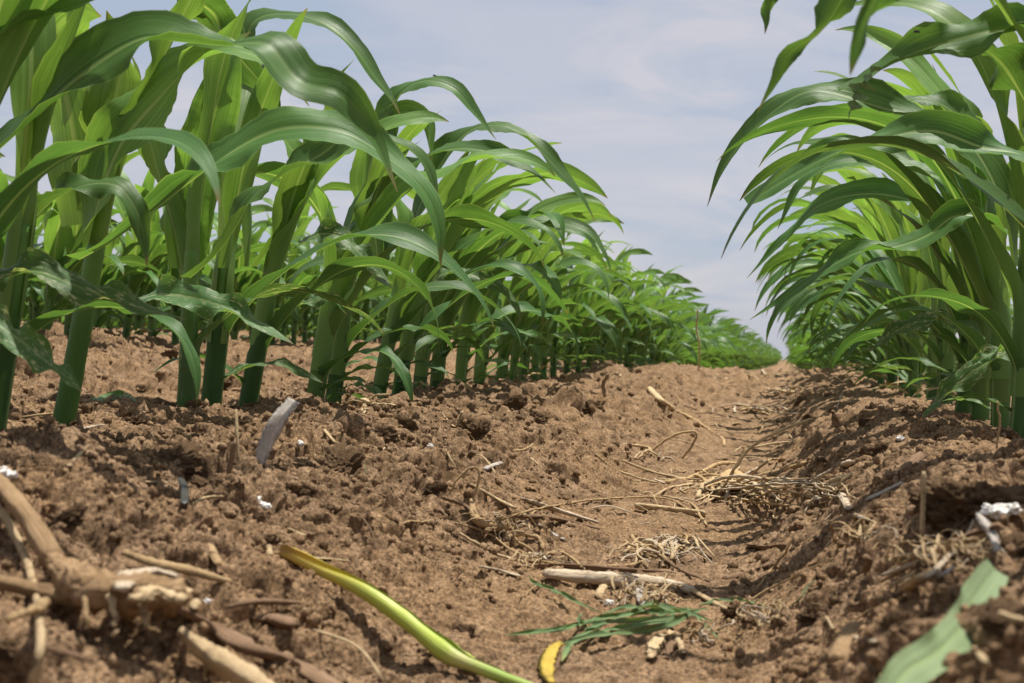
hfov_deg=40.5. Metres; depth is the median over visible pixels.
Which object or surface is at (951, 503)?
soil clod
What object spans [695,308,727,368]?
maize plant
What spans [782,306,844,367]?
maize plant
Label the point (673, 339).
maize plant
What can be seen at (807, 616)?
soil clod
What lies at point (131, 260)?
maize plant
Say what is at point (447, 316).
maize plant
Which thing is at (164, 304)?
maize plant
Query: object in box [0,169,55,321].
maize plant
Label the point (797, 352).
maize plant
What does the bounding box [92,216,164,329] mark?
maize plant
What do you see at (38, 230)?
maize plant
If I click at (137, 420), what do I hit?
soil clod
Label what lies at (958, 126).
maize plant
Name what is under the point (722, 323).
maize plant
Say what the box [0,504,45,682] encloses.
dry root
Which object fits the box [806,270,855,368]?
maize plant
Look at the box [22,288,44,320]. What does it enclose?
maize plant
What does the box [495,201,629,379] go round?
maize plant
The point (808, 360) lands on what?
maize plant
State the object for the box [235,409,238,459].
straw piece
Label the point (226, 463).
soil clod
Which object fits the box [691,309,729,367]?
maize plant
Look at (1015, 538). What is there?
soil clod
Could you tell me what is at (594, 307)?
maize plant
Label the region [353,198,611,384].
maize plant
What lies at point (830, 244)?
maize plant
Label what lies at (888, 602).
dry root
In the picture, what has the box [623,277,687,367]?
maize plant
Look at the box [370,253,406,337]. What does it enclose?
maize plant
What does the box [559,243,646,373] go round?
maize plant
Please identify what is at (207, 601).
cotton tuft
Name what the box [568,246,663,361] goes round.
maize plant
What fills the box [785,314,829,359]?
maize plant
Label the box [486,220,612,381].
maize plant
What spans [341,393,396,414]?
root tangle
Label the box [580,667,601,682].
straw fragment
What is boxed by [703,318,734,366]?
maize plant
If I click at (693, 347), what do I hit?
maize plant
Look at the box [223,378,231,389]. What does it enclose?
soil clod
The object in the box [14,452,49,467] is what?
soil clod
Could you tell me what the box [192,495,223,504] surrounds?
straw piece
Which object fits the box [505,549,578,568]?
root tangle
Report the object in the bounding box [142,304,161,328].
maize plant
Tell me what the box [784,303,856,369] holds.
maize plant
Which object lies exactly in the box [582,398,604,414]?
soil clod
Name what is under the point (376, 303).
maize plant
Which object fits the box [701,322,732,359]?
maize plant
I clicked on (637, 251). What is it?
maize plant
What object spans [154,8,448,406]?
maize plant
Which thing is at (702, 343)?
maize plant
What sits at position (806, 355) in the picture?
maize plant
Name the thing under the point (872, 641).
husk scrap
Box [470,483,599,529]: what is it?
split stalk
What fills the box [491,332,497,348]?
maize plant
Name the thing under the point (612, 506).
straw fragment
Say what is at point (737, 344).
maize plant
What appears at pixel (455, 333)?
maize plant
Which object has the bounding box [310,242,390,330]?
maize plant
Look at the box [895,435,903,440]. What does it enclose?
cotton tuft
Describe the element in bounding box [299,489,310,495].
soil clod
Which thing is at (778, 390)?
root tangle
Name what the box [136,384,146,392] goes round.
soil clod
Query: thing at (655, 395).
dry root
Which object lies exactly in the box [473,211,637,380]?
maize plant
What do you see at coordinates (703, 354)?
maize plant
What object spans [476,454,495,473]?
straw fragment
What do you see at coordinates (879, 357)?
maize plant
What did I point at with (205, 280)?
maize plant
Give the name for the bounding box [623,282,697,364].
maize plant
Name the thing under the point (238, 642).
wood splinter
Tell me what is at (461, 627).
soil clod
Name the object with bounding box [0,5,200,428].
maize plant
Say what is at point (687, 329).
maize plant
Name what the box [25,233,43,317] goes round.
maize plant
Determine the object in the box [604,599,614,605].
cotton tuft
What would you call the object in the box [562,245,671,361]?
maize plant
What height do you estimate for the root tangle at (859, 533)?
0.035 m
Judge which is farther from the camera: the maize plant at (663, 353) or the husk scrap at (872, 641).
the maize plant at (663, 353)
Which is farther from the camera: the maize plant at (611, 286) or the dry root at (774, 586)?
the maize plant at (611, 286)
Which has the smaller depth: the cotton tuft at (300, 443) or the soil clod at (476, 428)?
the cotton tuft at (300, 443)
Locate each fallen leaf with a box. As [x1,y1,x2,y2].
[89,390,136,406]
[876,559,1007,682]
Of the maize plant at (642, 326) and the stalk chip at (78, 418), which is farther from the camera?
the maize plant at (642, 326)
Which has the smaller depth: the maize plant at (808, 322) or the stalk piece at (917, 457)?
the stalk piece at (917, 457)
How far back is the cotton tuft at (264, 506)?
1.05 m
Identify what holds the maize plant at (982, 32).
on the soil ground
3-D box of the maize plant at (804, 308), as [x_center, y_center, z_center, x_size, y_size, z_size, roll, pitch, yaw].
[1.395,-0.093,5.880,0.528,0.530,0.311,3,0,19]
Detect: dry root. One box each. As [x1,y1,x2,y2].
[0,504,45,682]
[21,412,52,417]
[277,453,315,464]
[512,443,533,451]
[519,583,543,597]
[601,373,608,396]
[647,386,674,410]
[675,409,725,446]
[720,564,818,618]
[756,539,791,588]
[854,588,944,620]
[996,401,1000,448]
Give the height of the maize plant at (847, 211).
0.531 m
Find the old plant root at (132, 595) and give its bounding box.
[0,472,201,636]
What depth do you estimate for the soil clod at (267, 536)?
0.97 m
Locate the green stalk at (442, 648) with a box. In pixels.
[275,545,531,682]
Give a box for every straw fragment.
[313,629,383,681]
[359,513,375,549]
[436,507,447,518]
[445,449,455,467]
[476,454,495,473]
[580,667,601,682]
[593,505,631,512]
[630,501,667,526]
[670,439,706,449]
[694,534,714,557]
[695,412,726,416]
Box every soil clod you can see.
[0,636,17,661]
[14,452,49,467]
[37,397,55,403]
[39,421,46,427]
[51,502,88,527]
[67,420,77,426]
[78,403,91,413]
[120,415,147,425]
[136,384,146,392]
[154,439,209,481]
[160,349,178,358]
[184,399,202,407]
[188,474,209,488]
[216,641,238,652]
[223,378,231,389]
[223,461,237,468]
[233,420,251,425]
[262,463,286,470]
[264,533,286,544]
[294,480,311,495]
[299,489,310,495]
[317,441,365,477]
[367,425,400,443]
[394,414,418,429]
[424,480,447,494]
[451,621,475,637]
[465,418,494,440]
[466,417,475,423]
[483,455,494,463]
[500,402,524,410]
[502,393,527,407]
[524,407,549,424]
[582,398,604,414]
[721,601,744,618]
[794,396,805,406]
[795,601,830,626]
[802,414,815,420]
[808,668,817,676]
[858,417,871,426]
[858,440,889,456]
[879,608,918,631]
[905,474,1023,535]
[914,559,951,573]
[928,573,955,585]
[940,413,957,419]
[976,596,1023,638]
[988,529,1023,556]
[1000,430,1018,439]
[1006,579,1013,587]
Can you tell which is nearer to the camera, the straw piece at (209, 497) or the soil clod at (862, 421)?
the straw piece at (209, 497)
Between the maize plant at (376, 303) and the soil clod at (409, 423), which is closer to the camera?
the soil clod at (409, 423)
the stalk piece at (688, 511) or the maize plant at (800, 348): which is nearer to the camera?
the stalk piece at (688, 511)
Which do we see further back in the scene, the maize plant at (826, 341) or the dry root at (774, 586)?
the maize plant at (826, 341)
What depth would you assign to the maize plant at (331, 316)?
2.02 m
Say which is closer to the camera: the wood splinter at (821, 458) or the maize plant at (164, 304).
the wood splinter at (821, 458)
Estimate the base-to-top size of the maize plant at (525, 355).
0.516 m
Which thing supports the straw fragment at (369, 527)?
on the soil ground
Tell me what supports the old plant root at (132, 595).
on the soil ground
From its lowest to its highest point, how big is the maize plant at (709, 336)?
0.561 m
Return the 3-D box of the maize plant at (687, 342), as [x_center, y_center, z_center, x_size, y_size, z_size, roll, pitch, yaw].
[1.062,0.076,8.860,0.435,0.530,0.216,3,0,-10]
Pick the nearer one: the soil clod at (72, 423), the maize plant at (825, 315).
the soil clod at (72, 423)
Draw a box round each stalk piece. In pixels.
[45,644,91,661]
[120,548,231,582]
[176,626,273,682]
[226,598,299,608]
[512,563,671,572]
[542,569,696,593]
[634,503,706,516]
[690,588,747,618]
[800,459,853,489]
[805,474,844,493]
[827,472,854,489]
[892,430,944,484]
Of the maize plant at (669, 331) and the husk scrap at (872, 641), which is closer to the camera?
the husk scrap at (872, 641)
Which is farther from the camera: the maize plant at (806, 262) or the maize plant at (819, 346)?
the maize plant at (819, 346)
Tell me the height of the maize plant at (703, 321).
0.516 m
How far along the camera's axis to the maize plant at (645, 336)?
6.32 m
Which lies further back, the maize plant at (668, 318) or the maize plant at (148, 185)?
the maize plant at (668, 318)
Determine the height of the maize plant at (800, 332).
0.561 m
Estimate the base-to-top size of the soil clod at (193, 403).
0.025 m
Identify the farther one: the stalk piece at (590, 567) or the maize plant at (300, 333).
the maize plant at (300, 333)
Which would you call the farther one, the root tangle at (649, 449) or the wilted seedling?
the root tangle at (649, 449)
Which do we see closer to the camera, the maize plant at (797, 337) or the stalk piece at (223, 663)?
the stalk piece at (223, 663)
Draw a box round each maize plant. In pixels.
[0,0,397,239]
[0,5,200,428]
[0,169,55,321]
[4,173,125,336]
[20,224,43,324]
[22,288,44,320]
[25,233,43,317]
[26,246,119,320]
[28,273,45,283]
[28,281,60,319]
[39,282,45,315]
[47,0,445,425]
[57,151,161,336]
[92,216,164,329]
[100,250,132,328]
[102,247,122,325]
[108,170,214,334]
[109,195,217,337]
[111,242,146,326]
[112,311,123,327]
[119,206,211,343]
[123,184,217,336]
[132,0,437,407]
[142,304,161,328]
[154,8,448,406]
[159,204,290,343]
[159,303,165,327]
[160,235,170,330]
[177,0,493,405]
[179,211,264,340]
[211,216,318,336]
[213,217,307,340]
[233,220,286,288]
[238,229,308,339]
[246,140,555,401]
[252,221,323,342]
[255,111,555,401]
[257,206,336,345]
[258,198,365,343]
[284,148,545,387]
[286,220,380,340]
[286,268,321,335]
[287,230,388,333]
[289,323,312,338]
[297,249,321,341]
[298,307,312,336]
[307,164,610,390]
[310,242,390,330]
[320,253,394,331]
[346,121,607,394]
[349,76,563,396]
[352,262,393,340]
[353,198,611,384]
[359,251,409,340]
[369,243,411,342]
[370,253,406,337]
[387,265,413,341]
[406,189,605,383]
[450,319,458,339]
[453,217,637,382]
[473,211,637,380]
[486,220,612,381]
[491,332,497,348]
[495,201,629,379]
[506,240,626,375]
[508,241,633,371]
[509,237,613,375]
[534,230,614,379]
[548,231,639,372]
[559,239,632,371]
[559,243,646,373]
[560,248,662,366]
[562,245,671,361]
[562,248,664,363]
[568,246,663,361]
[585,269,674,365]
[586,245,651,363]
[604,256,675,362]
[604,261,663,364]
[622,264,684,366]
[622,265,700,365]
[622,267,697,362]
[623,273,693,367]
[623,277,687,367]
[623,278,699,365]
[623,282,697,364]
[623,287,710,364]
[634,302,709,362]
[635,287,707,364]
[647,291,707,362]
[647,311,710,362]
[649,292,702,364]
[654,292,702,364]
[663,296,710,364]
[665,297,702,364]
[667,313,717,358]
[668,311,721,364]
[671,305,709,366]
[672,303,712,365]
[674,304,715,366]
[676,307,712,358]
[679,314,707,364]
[680,306,734,355]
[681,313,714,364]
[683,309,731,366]
[686,318,721,368]
[689,313,722,366]
[689,320,724,367]
[691,303,735,367]
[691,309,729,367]
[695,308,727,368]
[696,317,724,353]
[697,316,725,367]
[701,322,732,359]
[702,319,733,366]
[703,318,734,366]
[705,315,738,358]
[706,319,740,367]
[706,322,732,366]
[707,0,1023,437]
[711,319,742,365]
[715,318,741,365]
[721,0,1023,257]
[739,25,1018,427]
[740,65,989,421]
[752,171,919,388]
[754,166,1012,397]
[755,210,922,376]
[757,0,856,111]
[757,208,925,383]
[759,232,861,369]
[761,194,940,382]
[764,192,876,380]
[766,71,1010,403]
[766,268,847,365]
[767,250,869,376]
[769,198,928,397]
[772,207,874,379]
[777,247,854,367]
[778,186,925,397]
[778,283,842,362]
[779,257,850,366]
[780,309,836,365]
[781,325,837,367]
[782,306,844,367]
[783,210,926,377]
[784,167,1010,398]
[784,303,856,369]
[784,322,813,362]
[785,268,848,366]
[785,303,840,367]
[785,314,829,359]
[786,317,823,359]
[791,310,829,365]
[792,310,834,368]
[793,206,903,391]
[793,329,821,367]
[794,342,824,366]
[795,203,1018,379]
[795,328,830,367]
[795,338,823,364]
[797,82,972,413]
[799,318,839,367]
[802,305,847,367]
[804,297,854,362]
[804,319,834,367]
[805,224,872,378]
[806,219,868,373]
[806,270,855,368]
[809,252,862,365]
[812,230,862,371]
[812,312,838,367]
[817,166,1010,390]
[823,235,862,369]
[849,0,899,75]
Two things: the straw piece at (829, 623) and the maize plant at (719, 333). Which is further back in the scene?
the maize plant at (719, 333)
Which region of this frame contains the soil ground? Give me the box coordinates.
[0,320,1023,682]
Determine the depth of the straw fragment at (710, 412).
3.72 m
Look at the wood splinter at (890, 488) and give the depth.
1.13 m
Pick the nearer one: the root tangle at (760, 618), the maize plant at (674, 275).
the root tangle at (760, 618)
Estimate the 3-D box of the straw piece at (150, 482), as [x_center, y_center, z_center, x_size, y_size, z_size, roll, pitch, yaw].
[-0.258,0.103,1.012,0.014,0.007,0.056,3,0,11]
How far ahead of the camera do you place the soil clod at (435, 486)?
1.36 m
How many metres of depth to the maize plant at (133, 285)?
3.48 m
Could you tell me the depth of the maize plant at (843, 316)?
5.21 m
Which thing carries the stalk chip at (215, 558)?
on the soil ground
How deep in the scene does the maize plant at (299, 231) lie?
4.48 m
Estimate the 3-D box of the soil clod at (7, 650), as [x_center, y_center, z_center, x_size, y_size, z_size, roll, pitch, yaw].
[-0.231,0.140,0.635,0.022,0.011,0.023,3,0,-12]
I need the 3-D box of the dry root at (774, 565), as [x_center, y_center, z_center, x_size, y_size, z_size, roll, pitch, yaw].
[0.214,0.181,1.153,0.023,0.051,0.119,3,0,6]
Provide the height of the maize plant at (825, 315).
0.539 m
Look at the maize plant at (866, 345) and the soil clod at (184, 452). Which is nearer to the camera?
the soil clod at (184, 452)
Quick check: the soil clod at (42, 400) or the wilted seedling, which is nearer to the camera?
the wilted seedling
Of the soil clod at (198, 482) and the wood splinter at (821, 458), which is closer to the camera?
the soil clod at (198, 482)
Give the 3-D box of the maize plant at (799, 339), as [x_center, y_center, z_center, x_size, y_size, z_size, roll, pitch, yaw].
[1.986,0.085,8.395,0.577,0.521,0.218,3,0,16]
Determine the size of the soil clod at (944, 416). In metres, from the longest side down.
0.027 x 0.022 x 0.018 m
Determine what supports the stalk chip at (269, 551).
on the soil ground
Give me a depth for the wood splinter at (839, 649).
0.77 m
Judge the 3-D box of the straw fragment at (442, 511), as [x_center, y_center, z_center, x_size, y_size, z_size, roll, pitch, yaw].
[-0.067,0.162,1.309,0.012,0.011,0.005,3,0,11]
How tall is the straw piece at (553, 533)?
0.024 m
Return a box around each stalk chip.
[76,413,85,432]
[207,543,221,564]
[226,441,236,473]
[266,544,272,555]
[287,528,304,535]
[595,584,607,602]
[635,588,645,604]
[837,492,852,509]
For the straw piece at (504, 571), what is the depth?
1.16 m
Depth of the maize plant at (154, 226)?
3.64 m
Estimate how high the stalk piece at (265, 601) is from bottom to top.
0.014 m
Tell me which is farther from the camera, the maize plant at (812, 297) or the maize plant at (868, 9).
the maize plant at (812, 297)
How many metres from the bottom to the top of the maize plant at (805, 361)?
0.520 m
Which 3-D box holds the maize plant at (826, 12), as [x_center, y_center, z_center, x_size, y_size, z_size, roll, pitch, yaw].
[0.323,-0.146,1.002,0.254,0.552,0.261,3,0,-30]
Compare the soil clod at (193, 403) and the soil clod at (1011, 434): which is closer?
the soil clod at (1011, 434)
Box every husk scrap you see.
[178,477,188,504]
[253,613,296,627]
[482,461,502,470]
[645,629,686,658]
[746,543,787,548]
[852,636,877,643]
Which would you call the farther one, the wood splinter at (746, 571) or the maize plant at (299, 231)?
the maize plant at (299, 231)
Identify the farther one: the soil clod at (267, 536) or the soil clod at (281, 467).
the soil clod at (281, 467)
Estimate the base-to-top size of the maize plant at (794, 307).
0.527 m
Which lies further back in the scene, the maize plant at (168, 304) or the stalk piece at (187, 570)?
the maize plant at (168, 304)
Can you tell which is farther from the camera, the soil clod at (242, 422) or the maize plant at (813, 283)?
the maize plant at (813, 283)
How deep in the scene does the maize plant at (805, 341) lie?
8.09 m
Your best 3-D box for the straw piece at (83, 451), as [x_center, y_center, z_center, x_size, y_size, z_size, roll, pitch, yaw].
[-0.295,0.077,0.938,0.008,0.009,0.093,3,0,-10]
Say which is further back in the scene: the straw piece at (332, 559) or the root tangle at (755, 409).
the root tangle at (755, 409)
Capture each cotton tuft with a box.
[0,466,17,479]
[204,598,211,603]
[257,496,271,510]
[297,440,303,446]
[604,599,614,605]
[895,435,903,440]
[979,502,1022,520]
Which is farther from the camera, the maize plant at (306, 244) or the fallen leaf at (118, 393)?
the maize plant at (306, 244)
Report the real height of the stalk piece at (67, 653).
0.008 m
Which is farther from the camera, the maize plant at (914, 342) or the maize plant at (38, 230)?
the maize plant at (38, 230)
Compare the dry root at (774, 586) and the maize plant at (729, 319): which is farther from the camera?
the maize plant at (729, 319)
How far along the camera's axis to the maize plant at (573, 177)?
2.46 m
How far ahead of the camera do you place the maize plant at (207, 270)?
3.83 m
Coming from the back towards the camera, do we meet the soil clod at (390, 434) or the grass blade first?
the soil clod at (390, 434)
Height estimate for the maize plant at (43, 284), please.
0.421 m
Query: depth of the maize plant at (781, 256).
3.65 m
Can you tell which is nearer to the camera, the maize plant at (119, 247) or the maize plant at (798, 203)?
the maize plant at (798, 203)
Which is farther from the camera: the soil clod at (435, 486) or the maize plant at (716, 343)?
the maize plant at (716, 343)
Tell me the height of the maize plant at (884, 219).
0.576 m
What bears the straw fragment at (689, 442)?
on the soil ground
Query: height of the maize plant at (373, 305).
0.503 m
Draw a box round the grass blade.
[789,580,815,606]
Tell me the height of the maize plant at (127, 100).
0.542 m
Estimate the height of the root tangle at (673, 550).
0.040 m
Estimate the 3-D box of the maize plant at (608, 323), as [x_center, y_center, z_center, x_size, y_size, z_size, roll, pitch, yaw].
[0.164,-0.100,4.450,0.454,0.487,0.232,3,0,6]
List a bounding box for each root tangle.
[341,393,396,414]
[399,466,697,562]
[441,411,471,443]
[459,529,713,606]
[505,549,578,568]
[594,430,697,482]
[621,418,837,525]
[681,616,739,643]
[718,404,801,416]
[735,599,791,628]
[759,386,821,394]
[787,482,857,513]
[830,513,897,548]
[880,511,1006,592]
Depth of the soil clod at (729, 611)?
1.06 m
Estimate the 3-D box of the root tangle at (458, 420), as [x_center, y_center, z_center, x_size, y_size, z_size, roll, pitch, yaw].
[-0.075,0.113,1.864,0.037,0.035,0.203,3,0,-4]
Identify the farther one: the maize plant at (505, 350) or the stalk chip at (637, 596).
the maize plant at (505, 350)
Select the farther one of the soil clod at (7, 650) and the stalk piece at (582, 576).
the stalk piece at (582, 576)
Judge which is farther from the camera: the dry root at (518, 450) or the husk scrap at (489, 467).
the dry root at (518, 450)
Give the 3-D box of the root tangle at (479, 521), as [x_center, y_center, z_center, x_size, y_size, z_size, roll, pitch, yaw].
[0.064,0.172,1.528,0.146,0.090,0.876,3,0,22]
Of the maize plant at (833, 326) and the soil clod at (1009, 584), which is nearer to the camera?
the soil clod at (1009, 584)
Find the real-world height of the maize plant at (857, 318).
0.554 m
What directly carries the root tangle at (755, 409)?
on the soil ground
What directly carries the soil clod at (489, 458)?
on the soil ground
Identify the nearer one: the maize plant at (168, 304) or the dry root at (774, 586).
the dry root at (774, 586)
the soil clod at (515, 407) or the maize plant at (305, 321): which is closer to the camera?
the soil clod at (515, 407)
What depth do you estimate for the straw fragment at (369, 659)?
0.81 m
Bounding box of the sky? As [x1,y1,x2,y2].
[0,0,1023,359]
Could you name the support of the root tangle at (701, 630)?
on the soil ground
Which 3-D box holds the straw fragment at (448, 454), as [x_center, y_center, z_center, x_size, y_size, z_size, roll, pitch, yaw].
[-0.063,0.120,1.427,0.014,0.019,0.008,3,0,11]
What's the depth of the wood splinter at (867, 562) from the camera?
0.89 m
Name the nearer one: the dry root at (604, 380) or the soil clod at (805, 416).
the soil clod at (805, 416)
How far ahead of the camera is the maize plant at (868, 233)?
3.39 m
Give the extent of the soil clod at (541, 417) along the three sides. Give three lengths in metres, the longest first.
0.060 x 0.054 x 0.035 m
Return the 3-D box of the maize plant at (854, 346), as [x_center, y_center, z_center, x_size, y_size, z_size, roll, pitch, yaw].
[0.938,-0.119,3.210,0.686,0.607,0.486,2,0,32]
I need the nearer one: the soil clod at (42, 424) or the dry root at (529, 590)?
the dry root at (529, 590)
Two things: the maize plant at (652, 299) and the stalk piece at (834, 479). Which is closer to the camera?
the stalk piece at (834, 479)
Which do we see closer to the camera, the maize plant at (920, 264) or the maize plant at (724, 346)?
the maize plant at (920, 264)
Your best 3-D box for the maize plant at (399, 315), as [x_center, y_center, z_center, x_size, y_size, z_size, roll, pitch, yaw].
[-0.109,-0.159,2.393,0.424,0.600,0.152,3,0,11]
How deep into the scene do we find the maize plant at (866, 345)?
4.54 m
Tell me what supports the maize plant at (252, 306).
on the soil ground
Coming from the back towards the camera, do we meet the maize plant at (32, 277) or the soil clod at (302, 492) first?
the maize plant at (32, 277)
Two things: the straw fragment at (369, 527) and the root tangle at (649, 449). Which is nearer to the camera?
the straw fragment at (369, 527)
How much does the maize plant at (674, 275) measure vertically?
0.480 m
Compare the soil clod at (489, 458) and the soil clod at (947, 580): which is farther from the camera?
the soil clod at (489, 458)
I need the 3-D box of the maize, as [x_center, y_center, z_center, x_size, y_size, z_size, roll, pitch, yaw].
[1.696,0.150,38.291,18.960,0.751,64.449,3,0,11]
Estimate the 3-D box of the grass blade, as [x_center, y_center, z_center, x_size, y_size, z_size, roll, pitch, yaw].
[0.204,0.179,0.984,0.021,0.022,0.010,2,0,41]
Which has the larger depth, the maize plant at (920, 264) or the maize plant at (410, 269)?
the maize plant at (410, 269)
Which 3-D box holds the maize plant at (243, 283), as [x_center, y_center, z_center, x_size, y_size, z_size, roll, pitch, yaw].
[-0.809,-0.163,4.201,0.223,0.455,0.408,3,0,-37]
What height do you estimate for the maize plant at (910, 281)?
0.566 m
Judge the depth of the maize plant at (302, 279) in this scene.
4.58 m
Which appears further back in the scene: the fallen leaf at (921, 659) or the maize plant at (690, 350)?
the maize plant at (690, 350)
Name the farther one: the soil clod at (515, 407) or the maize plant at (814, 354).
the maize plant at (814, 354)
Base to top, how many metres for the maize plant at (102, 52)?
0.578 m
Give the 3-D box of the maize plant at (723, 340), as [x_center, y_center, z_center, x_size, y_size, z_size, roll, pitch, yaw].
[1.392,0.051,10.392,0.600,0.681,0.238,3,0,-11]
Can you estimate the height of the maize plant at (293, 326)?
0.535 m
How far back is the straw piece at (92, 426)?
1.37 m
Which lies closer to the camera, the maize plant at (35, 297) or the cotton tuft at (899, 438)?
the cotton tuft at (899, 438)
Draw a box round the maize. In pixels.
[21,301,1013,374]
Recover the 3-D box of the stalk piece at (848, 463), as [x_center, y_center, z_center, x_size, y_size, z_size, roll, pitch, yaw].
[0.356,0.151,1.557,0.019,0.052,0.185,3,0,-3]
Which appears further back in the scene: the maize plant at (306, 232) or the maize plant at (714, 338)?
the maize plant at (714, 338)
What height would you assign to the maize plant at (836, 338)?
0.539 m
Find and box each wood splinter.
[176,605,340,682]
[255,397,298,464]
[725,562,774,578]
[813,452,827,462]
[826,619,865,662]
[861,554,872,572]
[865,481,902,500]
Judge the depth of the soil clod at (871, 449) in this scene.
1.47 m
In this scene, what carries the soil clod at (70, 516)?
on the soil ground
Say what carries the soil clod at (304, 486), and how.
on the soil ground
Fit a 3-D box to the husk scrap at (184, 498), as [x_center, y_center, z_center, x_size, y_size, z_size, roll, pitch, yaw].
[-0.231,0.105,0.976,0.007,0.005,0.143,3,0,-14]
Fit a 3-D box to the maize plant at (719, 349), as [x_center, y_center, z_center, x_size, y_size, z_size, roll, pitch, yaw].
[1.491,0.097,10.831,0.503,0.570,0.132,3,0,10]
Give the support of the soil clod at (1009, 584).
on the soil ground
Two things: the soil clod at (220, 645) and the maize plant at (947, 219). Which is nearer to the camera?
the soil clod at (220, 645)
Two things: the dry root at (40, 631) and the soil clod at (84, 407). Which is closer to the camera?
the dry root at (40, 631)
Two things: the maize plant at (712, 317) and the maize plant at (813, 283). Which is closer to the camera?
the maize plant at (813, 283)
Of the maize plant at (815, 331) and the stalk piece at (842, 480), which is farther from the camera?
the maize plant at (815, 331)
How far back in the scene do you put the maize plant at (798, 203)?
4.25 m
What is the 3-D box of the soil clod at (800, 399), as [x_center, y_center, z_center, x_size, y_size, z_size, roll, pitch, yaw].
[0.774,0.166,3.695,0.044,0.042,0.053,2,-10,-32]
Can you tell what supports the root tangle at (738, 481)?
on the soil ground
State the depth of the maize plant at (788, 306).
5.73 m
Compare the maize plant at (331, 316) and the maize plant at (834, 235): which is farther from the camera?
the maize plant at (834, 235)
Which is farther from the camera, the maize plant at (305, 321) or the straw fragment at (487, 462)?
the maize plant at (305, 321)
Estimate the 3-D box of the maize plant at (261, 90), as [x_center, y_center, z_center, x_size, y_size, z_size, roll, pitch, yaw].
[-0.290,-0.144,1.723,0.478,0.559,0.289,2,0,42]
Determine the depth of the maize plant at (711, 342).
8.70 m
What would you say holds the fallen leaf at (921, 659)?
on the soil ground
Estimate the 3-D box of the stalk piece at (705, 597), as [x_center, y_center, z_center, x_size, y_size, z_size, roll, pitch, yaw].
[0.164,0.209,1.109,0.006,0.009,0.160,3,0,-9]
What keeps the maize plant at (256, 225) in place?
on the soil ground
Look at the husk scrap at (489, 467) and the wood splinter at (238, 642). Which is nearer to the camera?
the wood splinter at (238, 642)
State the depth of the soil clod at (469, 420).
1.96 m
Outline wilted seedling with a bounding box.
[506,574,769,682]
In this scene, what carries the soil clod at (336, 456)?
on the soil ground
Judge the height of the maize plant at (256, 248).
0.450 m
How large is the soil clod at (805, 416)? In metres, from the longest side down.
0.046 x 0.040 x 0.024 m
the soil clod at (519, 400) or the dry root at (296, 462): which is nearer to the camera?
the dry root at (296, 462)
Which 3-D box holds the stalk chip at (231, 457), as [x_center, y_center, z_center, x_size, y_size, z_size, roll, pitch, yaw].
[-0.214,0.089,1.060,0.007,0.025,0.007,3,0,11]
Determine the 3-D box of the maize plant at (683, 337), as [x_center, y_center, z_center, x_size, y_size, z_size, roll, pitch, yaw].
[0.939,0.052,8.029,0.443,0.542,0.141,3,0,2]
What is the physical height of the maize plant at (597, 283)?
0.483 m
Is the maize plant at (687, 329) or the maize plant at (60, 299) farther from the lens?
the maize plant at (687, 329)
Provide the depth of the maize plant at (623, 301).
4.95 m
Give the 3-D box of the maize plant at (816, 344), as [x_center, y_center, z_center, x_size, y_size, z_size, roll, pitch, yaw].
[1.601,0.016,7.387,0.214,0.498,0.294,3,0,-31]
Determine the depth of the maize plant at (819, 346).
7.49 m
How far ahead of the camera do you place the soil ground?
1.14 m
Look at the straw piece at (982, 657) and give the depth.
0.52 m
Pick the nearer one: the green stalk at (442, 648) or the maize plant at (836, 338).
the green stalk at (442, 648)
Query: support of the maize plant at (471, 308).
on the soil ground
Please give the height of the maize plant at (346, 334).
0.503 m
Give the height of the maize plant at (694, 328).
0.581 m
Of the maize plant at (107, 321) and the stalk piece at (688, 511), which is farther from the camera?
the maize plant at (107, 321)
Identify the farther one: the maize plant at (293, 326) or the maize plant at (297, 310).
the maize plant at (293, 326)
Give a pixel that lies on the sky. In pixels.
(644, 98)
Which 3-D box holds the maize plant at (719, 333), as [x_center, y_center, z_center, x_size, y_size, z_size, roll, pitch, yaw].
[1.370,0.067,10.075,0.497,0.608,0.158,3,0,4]
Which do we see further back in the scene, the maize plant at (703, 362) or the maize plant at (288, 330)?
the maize plant at (703, 362)
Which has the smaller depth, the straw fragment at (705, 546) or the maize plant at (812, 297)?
the straw fragment at (705, 546)
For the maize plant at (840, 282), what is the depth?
4.39 m
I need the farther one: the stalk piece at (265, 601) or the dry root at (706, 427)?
the dry root at (706, 427)
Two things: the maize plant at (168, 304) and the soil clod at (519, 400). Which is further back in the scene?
the maize plant at (168, 304)
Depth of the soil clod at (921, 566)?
0.77 m
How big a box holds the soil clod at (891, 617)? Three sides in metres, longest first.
0.018 x 0.016 x 0.016 m
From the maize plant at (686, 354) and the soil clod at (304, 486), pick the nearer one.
the soil clod at (304, 486)
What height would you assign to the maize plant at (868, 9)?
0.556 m
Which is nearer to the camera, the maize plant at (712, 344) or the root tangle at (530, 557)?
the root tangle at (530, 557)
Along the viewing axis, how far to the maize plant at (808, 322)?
5.64 m
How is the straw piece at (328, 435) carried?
on the soil ground
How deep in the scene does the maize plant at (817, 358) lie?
6.80 m
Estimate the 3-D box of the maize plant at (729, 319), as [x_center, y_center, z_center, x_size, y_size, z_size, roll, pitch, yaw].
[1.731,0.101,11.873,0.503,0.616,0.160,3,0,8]
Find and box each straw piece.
[66,444,89,466]
[84,424,104,428]
[144,480,179,483]
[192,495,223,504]
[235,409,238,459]
[315,557,349,561]
[323,429,335,442]
[478,566,520,576]
[538,524,565,539]
[825,616,833,629]
[919,471,926,540]
[971,646,991,670]
[997,611,1023,623]
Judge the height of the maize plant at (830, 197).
0.548 m
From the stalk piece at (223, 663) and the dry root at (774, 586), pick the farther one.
the dry root at (774, 586)

